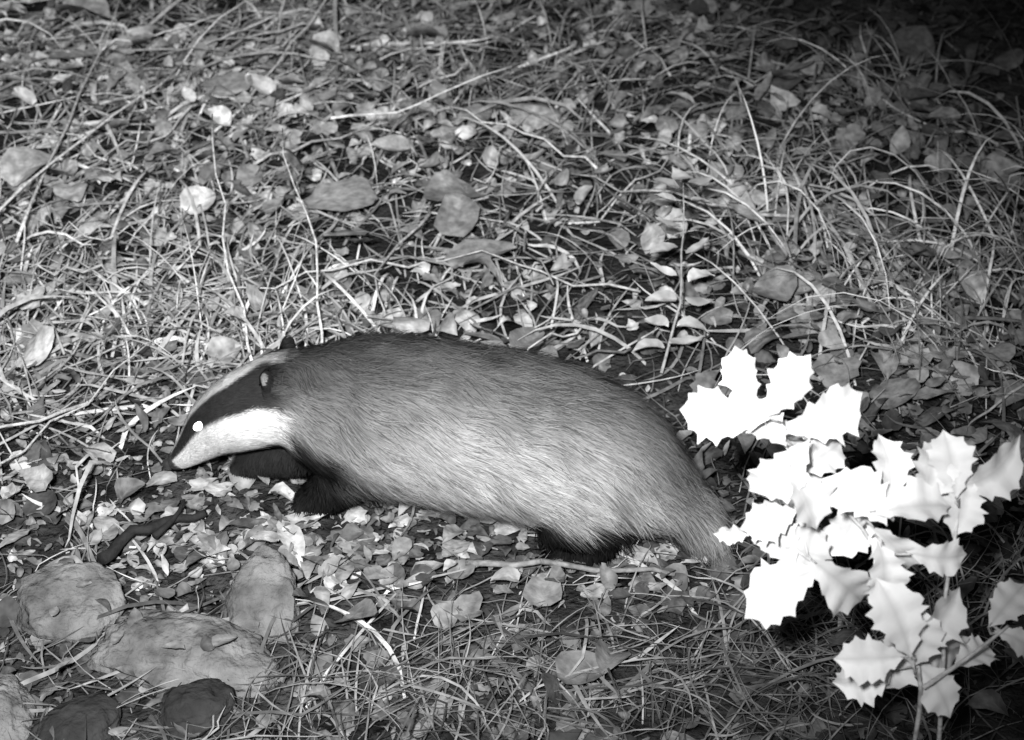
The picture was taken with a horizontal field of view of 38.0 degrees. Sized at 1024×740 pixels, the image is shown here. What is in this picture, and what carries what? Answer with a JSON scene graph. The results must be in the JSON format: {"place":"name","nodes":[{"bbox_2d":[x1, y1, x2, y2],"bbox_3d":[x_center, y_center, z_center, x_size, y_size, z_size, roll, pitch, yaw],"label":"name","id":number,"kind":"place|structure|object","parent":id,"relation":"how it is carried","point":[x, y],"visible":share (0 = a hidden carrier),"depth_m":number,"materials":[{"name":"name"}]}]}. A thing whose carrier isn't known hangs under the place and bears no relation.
{"place":"outdoors","nodes":[
{"label":"outdoors","id":0,"kind":"place"},
{"bbox_2d":[0,0,1023,739],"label":"ground","id":1,"kind":"structure","parent":0,"point":[380,244],"depth_m":2.52,"materials":[{"name":"grey plant"}]},
{"bbox_2d":[0,672,36,739],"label":"stone","id":2,"kind":"object","parent":1,"relation":"on","point":[15,694],"visible":0.98,"depth_m":1.71,"materials":[{"name":"grey stone"}]},
{"bbox_2d":[16,561,126,646],"bbox_3d":[-0.554,0.297,1.868,0.139,0.059,0.116,-6,49,-10],"label":"stone","id":3,"kind":"object","parent":1,"relation":"on","point":[42,591],"visible":0.91,"depth_m":1.85,"materials":[{"name":"grey stone"}]},
{"bbox_2d":[30,692,121,739],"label":"stone","id":4,"kind":"object","parent":1,"relation":"on","point":[101,711],"visible":0.97,"depth_m":1.70,"materials":[{"name":"grey stone"}]},
{"bbox_2d":[97,499,206,563],"bbox_3d":[-0.479,0.213,1.965,0.155,0.036,0.039,-21,37,-30],"label":"rotten stick","id":5,"kind":"object","parent":1,"relation":"on","point":[158,528],"visible":0.99,"depth_m":1.96,"materials":[{"name":"grey wood"}]},
{"bbox_2d":[86,609,279,697],"bbox_3d":[-0.393,0.344,1.796,0.235,0.058,0.110,9,44,5],"label":"stone","id":6,"kind":"object","parent":1,"relation":"on","point":[236,662],"visible":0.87,"depth_m":1.77,"materials":[{"name":"grey stone"}]},
{"bbox_2d":[157,678,236,739],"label":"stone","id":7,"kind":"object","parent":1,"relation":"on","point":[200,702],"visible":0.97,"depth_m":1.71,"materials":[{"name":"grey stone"}]},
{"bbox_2d":[222,544,300,644],"bbox_3d":[-0.310,0.288,1.860,0.099,0.049,0.142,3,69,5],"label":"stone","id":8,"kind":"object","parent":1,"relation":"on","point":[262,587],"visible":0.72,"depth_m":1.84,"materials":[{"name":"grey stone"}]},
{"bbox_2d":[162,328,740,573],"bbox_3d":[-0.086,0.087,1.973,0.808,0.304,0.248,9,33,14],"label":"badger","id":9,"kind":"object","parent":1,"relation":"on","point":[579,462],"visible":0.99,"depth_m":1.88,"materials":[{"name":"fur"}]},
{"bbox_2d":[0,0,1023,739],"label":"leaf litter","id":10,"kind":"object","parent":1,"relation":"on","point":[214,544],"visible":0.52,"depth_m":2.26,"materials":[{"name":"grey plant"}]},
{"bbox_2d":[0,0,1023,464],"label":"twigs","id":11,"kind":"object","parent":1,"relation":"on","point":[316,270],"visible":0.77,"depth_m":2.80,"materials":[{"name":"grey wood"}]},
{"bbox_2d":[465,558,674,576],"bbox_3d":[0.076,0.243,1.940,0.272,0.020,0.054,1,32,2],"label":"fallen stick","id":12,"kind":"object","parent":1,"relation":"on","point":[519,564],"visible":0.84,"depth_m":1.92,"materials":[{"name":"grey wood"}]},
{"bbox_2d":[633,166,714,373],"bbox_3d":[0.276,-0.171,2.444,0.122,0.193,0.373,5,32,8],"label":"seedling plant","id":13,"kind":"object","parent":1,"relation":"on","point":[670,295],"visible":1,"depth_m":2.41,"materials":[{"name":"grey plant"}]},
{"bbox_2d":[679,346,1023,739],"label":"holly plant","id":14,"kind":"object","parent":1,"relation":"on","point":[811,440],"visible":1,"depth_m":1.40,"materials":[{"name":"white plant"}]}
]}

